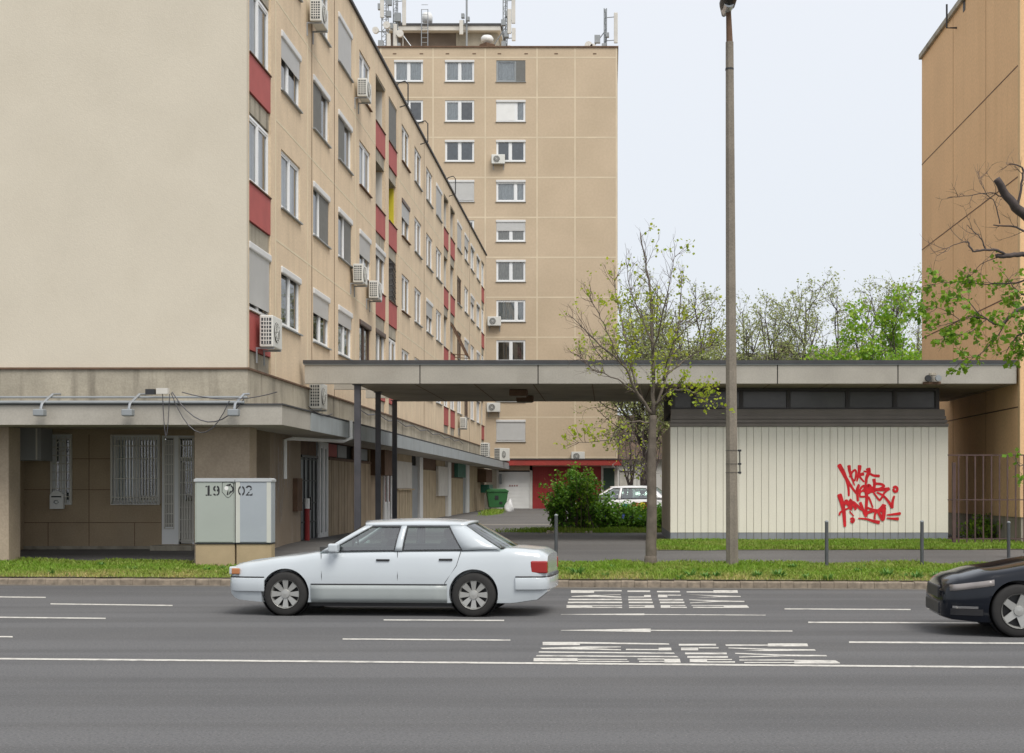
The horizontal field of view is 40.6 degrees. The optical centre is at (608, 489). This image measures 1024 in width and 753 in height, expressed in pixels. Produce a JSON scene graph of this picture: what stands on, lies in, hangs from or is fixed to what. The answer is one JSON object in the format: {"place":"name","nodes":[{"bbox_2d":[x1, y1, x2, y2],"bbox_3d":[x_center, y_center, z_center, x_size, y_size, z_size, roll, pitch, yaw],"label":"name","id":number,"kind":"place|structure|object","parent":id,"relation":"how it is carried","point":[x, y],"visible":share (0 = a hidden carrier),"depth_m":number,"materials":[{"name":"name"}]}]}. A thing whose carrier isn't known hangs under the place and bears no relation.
{"place":"outdoors","nodes":[
{"label":"outdoors","id":0,"kind":"place"},
{"bbox_2d":[387,4,506,45],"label":"rooftop structure","id":1,"kind":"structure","parent":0,"point":[431,34],"depth_m":97.40,"materials":[{"name":"concrete"}]},
{"bbox_2d":[0,577,912,587],"bbox_3d":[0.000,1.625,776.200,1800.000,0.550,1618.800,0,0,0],"label":"ground","id":2,"kind":"structure","parent":0,"point":[634,580],"depth_m":26.59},
{"bbox_2d":[0,578,927,588],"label":"kerb","id":3,"kind":"structure","parent":2,"relation":"on","point":[561,583],"depth_m":26.18,"materials":[{"name":"concrete"}]},
{"bbox_2d":[377,46,621,508],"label":"tower block","id":4,"kind":"structure","parent":2,"relation":"on","point":[541,210],"depth_m":93.60,"materials":[{"name":"beige concrete"}]},
{"bbox_2d":[372,0,391,45],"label":"antenna mast","id":5,"kind":"object","parent":4,"relation":"on","point":[385,24],"visible":0.83,"depth_m":94.90,"materials":[{"name":"white metal"}]},
{"bbox_2d":[390,0,410,45],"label":"antenna mast","id":6,"kind":"object","parent":4,"relation":"on","point":[397,32],"visible":0.79,"depth_m":95.25,"materials":[{"name":"white metal"}]},
{"bbox_2d":[394,60,422,81],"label":"window","id":7,"kind":"structure","parent":4,"relation":"in","point":[404,70],"depth_m":93.76,"materials":[{"name":"white glass"}]},
{"bbox_2d":[406,100,422,121],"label":"window","id":8,"kind":"structure","parent":4,"relation":"in","point":[416,106],"depth_m":93.85,"materials":[{"name":"white glass"}]},
{"bbox_2d":[445,60,473,81],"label":"window","id":9,"kind":"structure","parent":4,"relation":"in","point":[455,70],"depth_m":93.78,"materials":[{"name":"white glass"}]},
{"bbox_2d":[445,100,473,121],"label":"window","id":10,"kind":"structure","parent":4,"relation":"in","point":[455,110],"depth_m":93.81,"materials":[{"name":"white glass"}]},
{"bbox_2d":[445,140,473,161],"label":"window","id":11,"kind":"structure","parent":4,"relation":"in","point":[455,150],"depth_m":93.78,"materials":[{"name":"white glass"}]},
{"bbox_2d":[448,180,473,201],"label":"window","id":12,"kind":"structure","parent":4,"relation":"in","point":[464,188],"depth_m":93.60,"materials":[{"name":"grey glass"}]},
{"bbox_2d":[459,0,469,45],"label":"antenna mast","id":13,"kind":"object","parent":4,"relation":"on","point":[461,25],"visible":0.97,"depth_m":96.50,"materials":[{"name":"white metal"}]},
{"bbox_2d":[494,0,515,45],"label":"antenna mast","id":14,"kind":"object","parent":4,"relation":"on","point":[510,15],"visible":0.83,"depth_m":94.88,"materials":[{"name":"grey metal"}]},
{"bbox_2d":[496,60,524,81],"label":"window","id":15,"kind":"structure","parent":4,"relation":"in","point":[506,70],"depth_m":93.64,"materials":[{"name":"grey paint"}]},
{"bbox_2d":[496,300,524,321],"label":"window","id":16,"kind":"structure","parent":4,"relation":"in","point":[509,310],"depth_m":93.78,"materials":[{"name":"white glass"}]},
{"bbox_2d":[496,340,524,359],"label":"window","id":17,"kind":"structure","parent":4,"relation":"in","point":[505,349],"depth_m":93.78,"materials":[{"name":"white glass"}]},
{"bbox_2d":[496,100,525,121],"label":"window","id":18,"kind":"structure","parent":4,"relation":"in","point":[506,110],"depth_m":93.62,"materials":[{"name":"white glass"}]},
{"bbox_2d":[496,140,525,161],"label":"window","id":19,"kind":"structure","parent":4,"relation":"in","point":[514,150],"depth_m":93.78,"materials":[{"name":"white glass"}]},
{"bbox_2d":[496,180,525,201],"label":"window","id":20,"kind":"structure","parent":4,"relation":"in","point":[506,190],"depth_m":93.77,"materials":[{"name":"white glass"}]},
{"bbox_2d":[496,220,525,241],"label":"window","id":21,"kind":"structure","parent":4,"relation":"in","point":[506,230],"depth_m":93.64,"materials":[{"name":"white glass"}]},
{"bbox_2d":[496,260,525,281],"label":"window","id":22,"kind":"structure","parent":4,"relation":"in","point":[506,270],"depth_m":93.78,"materials":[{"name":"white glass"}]},
{"bbox_2d":[496,420,525,441],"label":"window","id":23,"kind":"structure","parent":4,"relation":"in","point":[506,430],"depth_m":93.62,"materials":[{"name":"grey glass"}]},
{"bbox_2d":[499,472,529,508],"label":"garage door","id":24,"kind":"structure","parent":4,"relation":"in","point":[519,495],"depth_m":93.67,"materials":[{"name":"white paint"}]},
{"bbox_2d":[533,469,554,508],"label":"garage door","id":25,"kind":"structure","parent":4,"relation":"in","point":[539,475],"depth_m":93.64,"materials":[{"name":"red metal"}]},
{"bbox_2d":[585,8,617,45],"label":"antenna mast","id":26,"kind":"object","parent":4,"relation":"on","point":[598,37],"visible":0.63,"depth_m":94.90,"materials":[{"name":"grey metal"}]},
{"bbox_2d":[603,468,613,494],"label":"steel door","id":27,"kind":"structure","parent":4,"relation":"in","point":[608,473],"depth_m":93.60,"materials":[{"name":"green metal"}]},
{"bbox_2d":[618,415,667,496],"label":"house","id":28,"kind":"structure","parent":2,"relation":"on","point":[622,481],"depth_m":99.00,"materials":[{"name":"white paint"}]},
{"bbox_2d":[0,557,990,580],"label":"verge","id":29,"kind":"structure","parent":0,"point":[559,576],"depth_m":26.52,"materials":[{"name":"plant"}]},
{"bbox_2d":[194,478,235,565],"bbox_3d":[-8.275,0.789,29.165,0.870,2.042,0.390,0,0,0],"label":"utility cabinet","id":30,"kind":"object","parent":29,"relation":"on","point":[215,520],"visible":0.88,"depth_m":28.99,"materials":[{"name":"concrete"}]},
{"bbox_2d":[235,478,275,564],"bbox_3d":[-7.460,0.788,29.165,0.781,2.040,0.390,0,0,0],"label":"utility cabinet","id":31,"kind":"object","parent":29,"relation":"on","point":[255,518],"visible":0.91,"depth_m":28.99,"materials":[{"name":"concrete"}]},
{"bbox_2d":[553,218,738,563],"bbox_3d":[0.874,-2.026,29.101,4.037,7.578,3.024,0,0,0],"label":"young tree","id":32,"kind":"object","parent":29,"relation":"on","point":[651,539],"visible":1,"depth_m":29.20,"materials":[{"name":"green plant"}]},
{"bbox_2d":[719,0,740,564],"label":"street lamp","id":33,"kind":"object","parent":29,"relation":"on","point":[726,8],"visible":0.99,"depth_m":28.81,"materials":[{"name":"metal"}]},
{"bbox_2d":[825,520,828,565],"bbox_3d":[4.535,1.191,28.600,0.084,1.093,0.084,0,0,0],"label":"bollard","id":34,"kind":"object","parent":29,"relation":"on","point":[826,542],"visible":0.91,"depth_m":28.58,"materials":[{"name":"grey metal"}]},
{"bbox_2d":[920,520,923,564],"bbox_3d":[6.535,1.186,28.700,0.084,1.078,0.084,0,0,0],"label":"bollard","id":35,"kind":"object","parent":29,"relation":"on","point":[921,541],"visible":0.91,"depth_m":28.67,"materials":[{"name":"grey metal"}]},
{"bbox_2d":[902,152,1023,486],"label":"roadside tree","id":36,"kind":"object","parent":29,"relation":"on","point":[1016,208],"visible":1,"depth_m":27.95,"materials":[{"name":"green plant"}]},
{"bbox_2d":[0,584,1023,752],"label":"road","id":37,"kind":"structure","parent":0,"point":[152,669],"depth_m":13.91,"materials":[{"name":"grey asphalt"}]},
{"bbox_2d":[229,518,558,616],"bbox_3d":[-3.208,1.166,21.064,4.883,1.452,2.040,0,0,4],"label":"saloon car","id":38,"kind":"object","parent":37,"relation":"on","point":[474,568],"visible":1,"depth_m":20.24,"materials":[{"name":"white paint"}]},
{"bbox_2d":[926,556,1023,636],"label":"hatchback car","id":39,"kind":"object","parent":37,"relation":"on","point":[991,593],"visible":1,"depth_m":17.47,"materials":[{"name":"black paint"}]},
{"bbox_2d":[20,509,1023,580],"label":"pavement","id":40,"kind":"structure","parent":0,"point":[594,546],"depth_m":32.44,"materials":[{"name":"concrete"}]},
{"bbox_2d":[0,0,509,562],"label":"apartment block","id":41,"kind":"structure","parent":40,"relation":"on","point":[192,192],"depth_m":30.31,"materials":[{"name":"concrete"}]},
{"bbox_2d":[20,428,51,460],"bbox_3d":[-13.992,-1.070,33.077,1.040,0.780,0.706,0,0,0],"label":"wall cabinet","id":42,"kind":"object","parent":41,"relation":"attached to","point":[35,444],"depth_m":32.73,"materials":[{"name":"metal"}]},
{"bbox_2d":[33,393,60,416],"bbox_3d":[-11.799,-1.784,28.996,0.237,0.545,0.913,0,0,0],"label":"floodlight","id":43,"kind":"object","parent":41,"relation":"attached to","point":[40,412],"visible":1,"depth_m":28.66,"materials":[{"name":"metal"}]},
{"bbox_2d":[50,490,64,508],"bbox_3d":[-13.342,0.253,33.367,0.320,0.450,0.125,0,0,0],"label":"mailbox","id":44,"kind":"object","parent":41,"relation":"attached to","point":[57,499],"visible":1,"depth_m":33.33,"materials":[{"name":"white paint"}]},
{"bbox_2d":[52,435,70,503],"bbox_3d":[-13.266,-0.478,33.575,0.516,1.682,0.154,0,0,0],"label":"window","id":45,"kind":"structure","parent":41,"relation":"in","point":[53,436],"depth_m":33.51,"materials":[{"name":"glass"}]},
{"bbox_2d":[121,393,145,416],"bbox_3d":[-9.966,-1.784,28.996,0.237,0.545,0.913,0,0,0],"label":"floodlight","id":46,"kind":"object","parent":41,"relation":"attached to","point":[128,412],"visible":0.98,"depth_m":28.65,"materials":[{"name":"metal"}]},
{"bbox_2d":[112,436,157,503],"bbox_3d":[-11.460,-0.468,33.601,1.185,1.663,0.214,0,0,0],"label":"window","id":47,"kind":"structure","parent":41,"relation":"in","point":[112,436],"depth_m":33.64,"materials":[{"name":"grey metal"}]},
{"bbox_2d":[162,436,193,543],"bbox_3d":[-10.442,0.019,33.511,0.793,2.638,0.170,0,0,0],"label":"door","id":48,"kind":"structure","parent":41,"relation":"in","point":[169,536],"depth_m":33.48,"materials":[{"name":"grey metal"}]},
{"bbox_2d":[249,115,267,193],"bbox_3d":[-7.955,-7.472,30.950,0.184,1.480,1.890,0,0,0],"label":"window","id":49,"kind":"structure","parent":41,"relation":"in","point":[256,132],"depth_m":31.22,"materials":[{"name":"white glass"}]},
{"bbox_2d":[249,0,267,70],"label":"window","id":50,"kind":"structure","parent":41,"relation":"in","point":[255,14],"depth_m":31.41,"materials":[{"name":"white glass"}]},
{"bbox_2d":[249,241,271,314],"bbox_3d":[-7.899,-4.662,30.950,0.235,1.500,1.930,0,0,0],"label":"window","id":51,"kind":"structure","parent":41,"relation":"in","point":[259,260],"depth_m":30.90,"materials":[{"name":"grey plastic"}]},
{"bbox_2d":[256,315,281,365],"bbox_3d":[-7.592,-3.325,30.893,0.431,1.050,0.864,0,0,0],"label":"air conditioner","id":52,"kind":"object","parent":41,"relation":"attached to","point":[270,333],"visible":1,"depth_m":30.52,"materials":[{"name":"metal"}]},
{"bbox_2d":[281,266,302,335],"bbox_3d":[-7.860,-4.603,33.900,0.260,1.455,2.100,0,0,0],"label":"window","id":53,"kind":"structure","parent":41,"relation":"in","point":[287,277],"depth_m":34.03,"materials":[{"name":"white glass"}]},
{"bbox_2d":[281,151,302,224],"bbox_3d":[-7.875,-7.412,33.900,0.290,1.435,2.100,0,0,0],"label":"window","id":54,"kind":"structure","parent":41,"relation":"in","point":[287,166],"depth_m":34.03,"materials":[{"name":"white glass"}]},
{"bbox_2d":[281,30,302,113],"bbox_3d":[-7.875,-10.242,33.900,0.290,1.455,2.100,0,0,0],"label":"window","id":55,"kind":"structure","parent":41,"relation":"in","point":[291,58],"depth_m":33.89,"materials":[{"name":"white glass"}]},
{"bbox_2d":[307,0,327,44],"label":"air conditioner","id":56,"kind":"object","parent":41,"relation":"attached to","point":[318,16],"visible":1,"depth_m":35.63,"materials":[{"name":"metal"}]},
{"bbox_2d":[309,384,326,411],"bbox_3d":[-7.580,-2.235,35.893,0.431,1.010,0.864,0,0,0],"label":"air conditioner","id":57,"kind":"object","parent":41,"relation":"on","point":[317,397],"visible":0.95,"depth_m":35.48,"materials":[{"name":"metal"}]},
{"bbox_2d":[316,442,327,537],"bbox_3d":[-8.195,0.035,39.380,0.184,2.750,1.141,0,0,0],"label":"door","id":58,"kind":"structure","parent":41,"relation":"in","point":[321,447],"depth_m":39.23,"materials":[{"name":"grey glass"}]},
{"bbox_2d":[313,287,331,349],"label":"window","id":59,"kind":"structure","parent":41,"relation":"in","point":[321,302],"depth_m":37.50,"materials":[{"name":"white glass"}]},
{"bbox_2d":[313,181,331,249],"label":"window","id":60,"kind":"structure","parent":41,"relation":"in","point":[321,200],"depth_m":37.52,"materials":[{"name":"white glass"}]},
{"bbox_2d":[313,74,331,148],"bbox_3d":[-7.852,-10.242,37.450,0.260,1.455,2.150,0,0,0],"label":"window","id":61,"kind":"structure","parent":41,"relation":"in","point":[318,90],"depth_m":37.30,"materials":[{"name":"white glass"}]},
{"bbox_2d":[338,304,352,359],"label":"window","id":62,"kind":"structure","parent":41,"relation":"in","point":[344,316],"depth_m":40.89,"materials":[{"name":"white glass"}]},
{"bbox_2d":[338,207,352,268],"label":"window","id":63,"kind":"structure","parent":41,"relation":"in","point":[345,223],"depth_m":40.93,"materials":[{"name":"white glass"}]},
{"bbox_2d":[338,109,353,175],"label":"window","id":64,"kind":"structure","parent":41,"relation":"in","point":[343,124],"depth_m":40.65,"materials":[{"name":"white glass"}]},
{"bbox_2d":[338,11,353,82],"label":"window","id":65,"kind":"structure","parent":41,"relation":"in","point":[345,36],"depth_m":40.74,"materials":[{"name":"grey glass"}]},
{"bbox_2d":[350,264,366,296],"bbox_3d":[-7.566,-6.335,41.893,0.431,0.910,0.814,0,0,0],"label":"air conditioner","id":66,"kind":"object","parent":41,"relation":"attached to","point":[359,275],"visible":1,"depth_m":41.50,"materials":[{"name":"metal"}]},
{"bbox_2d":[354,78,370,113],"bbox_3d":[-7.565,-12.135,42.593,0.431,0.910,0.814,0,0,0],"label":"air conditioner","id":67,"kind":"object","parent":41,"relation":"attached to","point":[364,90],"visible":1,"depth_m":42.23,"materials":[{"name":"metal"}]},
{"bbox_2d":[359,319,371,359],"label":"window","id":68,"kind":"structure","parent":41,"relation":"in","point":[363,325],"depth_m":44.21,"materials":[{"name":"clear glass"}]},
{"bbox_2d":[359,229,371,282],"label":"window","id":69,"kind":"structure","parent":41,"relation":"in","point":[365,242],"depth_m":44.21,"materials":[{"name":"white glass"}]},
{"bbox_2d":[359,141,372,197],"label":"window","id":70,"kind":"structure","parent":41,"relation":"in","point":[362,152],"depth_m":44.21,"materials":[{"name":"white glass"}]},
{"bbox_2d":[359,51,372,111],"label":"window","id":71,"kind":"structure","parent":41,"relation":"in","point":[361,64],"depth_m":44.21,"materials":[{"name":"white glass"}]},
{"bbox_2d":[366,281,381,311],"bbox_3d":[-7.560,-6.235,44.593,0.431,0.910,0.814,0,0,0],"label":"air conditioner","id":72,"kind":"object","parent":41,"relation":"attached to","point":[375,291],"visible":1,"depth_m":44.20,"materials":[{"name":"metal"}]},
{"bbox_2d":[376,328,385,359],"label":"window","id":73,"kind":"structure","parent":41,"relation":"in","point":[379,333],"depth_m":47.43,"materials":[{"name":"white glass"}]},
{"bbox_2d":[376,244,385,293],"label":"window","id":74,"kind":"structure","parent":41,"relation":"in","point":[380,254],"depth_m":47.45,"materials":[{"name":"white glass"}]},
{"bbox_2d":[383,476,391,518],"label":"window","id":75,"kind":"structure","parent":41,"relation":"in","point":[387,480],"depth_m":50.70,"materials":[{"name":"glass"}]},
{"bbox_2d":[402,275,410,317],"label":"window","id":76,"kind":"structure","parent":41,"relation":"in","point":[404,281],"depth_m":52.81,"materials":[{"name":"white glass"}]},
{"bbox_2d":[402,198,410,244],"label":"window","id":77,"kind":"structure","parent":41,"relation":"in","point":[405,208],"depth_m":52.92,"materials":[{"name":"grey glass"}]},
{"bbox_2d":[402,126,410,172],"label":"window","id":78,"kind":"structure","parent":41,"relation":"in","point":[404,135],"depth_m":52.76,"materials":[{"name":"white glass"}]},
{"bbox_2d":[412,465,416,517],"bbox_3d":[-8.151,0.215,57.731,0.090,2.390,1.682,0,0,0],"label":"metal door","id":79,"kind":"structure","parent":41,"relation":"in","point":[414,468],"depth_m":57.71,"materials":[{"name":"grey metal"}]},
{"bbox_2d":[414,288,422,327],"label":"window","id":80,"kind":"structure","parent":41,"relation":"in","point":[417,294],"depth_m":56.60,"materials":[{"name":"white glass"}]},
{"bbox_2d":[414,149,422,191],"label":"window","id":81,"kind":"structure","parent":41,"relation":"in","point":[417,158],"depth_m":56.60,"materials":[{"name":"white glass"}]},
{"bbox_2d":[415,218,422,259],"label":"window","id":82,"kind":"structure","parent":41,"relation":"in","point":[417,226],"depth_m":56.60,"materials":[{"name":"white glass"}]},
{"bbox_2d":[426,298,433,336],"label":"window","id":83,"kind":"structure","parent":41,"relation":"in","point":[429,305],"depth_m":59.68,"materials":[{"name":"grey glass"}]},
{"bbox_2d":[436,183,442,223],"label":"window","id":84,"kind":"structure","parent":41,"relation":"in","point":[439,193],"depth_m":62.89,"materials":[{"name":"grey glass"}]},
{"bbox_2d":[494,448,509,461],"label":"air conditioner","id":85,"kind":"object","parent":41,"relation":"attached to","point":[502,454],"visible":0.91,"depth_m":87.49,"materials":[{"name":"metal"}]},
{"bbox_2d":[485,489,508,509],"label":"wheeled bin","id":86,"kind":"object","parent":40,"relation":"on","point":[496,498],"visible":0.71,"depth_m":82.54,"materials":[{"name":"plastic"}]},
{"bbox_2d":[538,461,617,528],"bbox_3d":[-0.980,0.279,44.454,2.607,2.395,1.989,0,0,0],"label":"shrub","id":87,"kind":"object","parent":40,"relation":"on","point":[557,504],"visible":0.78,"depth_m":44.12,"materials":[{"name":"green plant"}]},
{"bbox_2d":[559,463,604,527],"bbox_3d":[-0.834,0.210,43.908,1.533,2.349,1.280,0,0,0],"label":"shrub","id":88,"kind":"object","parent":40,"relation":"on","point":[586,488],"visible":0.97,"depth_m":43.81,"materials":[{"name":"green plant"}]},
{"bbox_2d":[567,485,661,518],"bbox_3d":[0.246,0.617,52.697,4.350,1.522,2.120,0,0,8],"label":"parked car","id":89,"kind":"object","parent":40,"relation":"on","point":[641,499],"visible":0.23,"depth_m":51.94,"materials":[{"name":"white paint"}]},
{"bbox_2d":[611,415,647,496],"bbox_3d":[0.938,-0.756,56.200,1.821,4.640,2.335,0,0,0],"label":"background tree","id":90,"kind":"object","parent":40,"relation":"on","point":[631,471],"visible":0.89,"depth_m":55.90,"materials":[{"name":"green plant"}]},
{"bbox_2d":[598,497,661,527],"bbox_3d":[0.588,0.863,44.751,2.485,1.267,2.189,0,0,0],"label":"shrub","id":91,"kind":"object","parent":40,"relation":"on","point":[630,515],"visible":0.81,"depth_m":44.38,"materials":[{"name":"green plant"}]},
{"bbox_2d":[617,406,661,485],"bbox_3d":[1.608,-1.200,62.056,1.846,5.549,2.155,0,0,32],"label":"background tree","id":92,"kind":"object","parent":40,"relation":"on","point":[644,471],"visible":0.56,"depth_m":61.86,"materials":[{"name":"green plant"}]},
{"bbox_2d":[573,254,714,494],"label":"background tree","id":93,"kind":"object","parent":40,"relation":"on","point":[636,412],"visible":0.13,"depth_m":83.35,"materials":[{"name":"green plant"}]},
{"bbox_2d":[303,360,1016,542],"bbox_3d":[1.315,-0.834,38.325,18.022,4.843,7.150,0,0,0],"label":"flat canopy","id":94,"kind":"object","parent":40,"relation":"on","point":[464,380],"visible":0.77,"depth_m":34.80,"materials":[{"name":"grey concrete"}]},
{"bbox_2d":[621,273,751,449],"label":"background tree","id":95,"kind":"object","parent":40,"relation":"on","point":[708,354],"visible":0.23,"depth_m":71.61,"materials":[{"name":"green plant"}]},
{"bbox_2d":[686,290,783,359],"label":"background tree","id":96,"kind":"object","parent":40,"relation":"on","point":[745,337],"visible":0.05,"depth_m":86.97,"materials":[{"name":"green plant"}]},
{"bbox_2d":[723,266,845,359],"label":"background tree","id":97,"kind":"object","parent":40,"relation":"on","point":[788,346],"visible":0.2,"depth_m":79.31,"materials":[{"name":"green plant"}]},
{"bbox_2d":[662,388,948,539],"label":"kiosk building","id":98,"kind":"structure","parent":40,"relation":"on","point":[861,463],"depth_m":36.00,"materials":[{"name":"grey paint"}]},
{"bbox_2d":[656,548,1020,549],"bbox_3d":[5.750,1.399,34.290,9.200,0.083,3.380,0,0,0],"label":"lawn strip","id":99,"kind":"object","parent":40,"relation":"on","point":[817,549],"visible":0.14,"depth_m":32.68,"materials":[{"name":"plant"}]},
{"bbox_2d":[656,537,1023,550],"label":"lawn grass","id":100,"kind":"structure","parent":99,"relation":"on","point":[707,543],"depth_m":33.54,"materials":[{"name":"green plant"}]},
{"bbox_2d":[800,281,921,359],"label":"background tree","id":101,"kind":"object","parent":40,"relation":"on","point":[869,352],"visible":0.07,"depth_m":65.42,"materials":[{"name":"green plant"}]},
{"bbox_2d":[803,263,921,359],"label":"background tree","id":102,"kind":"object","parent":40,"relation":"on","point":[839,312],"visible":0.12,"depth_m":85.35,"materials":[{"name":"green plant"}]},
{"bbox_2d":[880,306,921,358],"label":"background tree","id":103,"kind":"object","parent":40,"relation":"on","point":[918,332],"visible":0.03,"depth_m":94.03,"materials":[{"name":"green plant"}]},
{"bbox_2d":[919,0,1023,541],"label":"orange block","id":104,"kind":"structure","parent":40,"relation":"on","point":[971,55],"depth_m":38.73,"materials":[{"name":"concrete"}]},
{"bbox_2d":[956,511,1001,537],"bbox_3d":[10.563,1.063,37.028,2.093,0.953,1.781,0,0,31],"label":"shrub","id":105,"kind":"object","parent":40,"relation":"on","point":[987,526],"visible":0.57,"depth_m":36.90,"materials":[{"name":"green plant"}]},
{"bbox_2d":[948,454,1023,542],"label":"bar fence","id":106,"kind":"object","parent":40,"relation":"on","point":[953,499],"visible":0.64,"depth_m":34.29,"materials":[{"name":"brown metal"}]},
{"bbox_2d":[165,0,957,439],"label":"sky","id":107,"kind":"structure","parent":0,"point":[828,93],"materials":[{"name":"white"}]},
{"bbox_2d":[492,526,661,532],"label":"yard grass","id":108,"kind":"structure","parent":0,"point":[612,529],"depth_m":43.16,"materials":[{"name":"green plant"}]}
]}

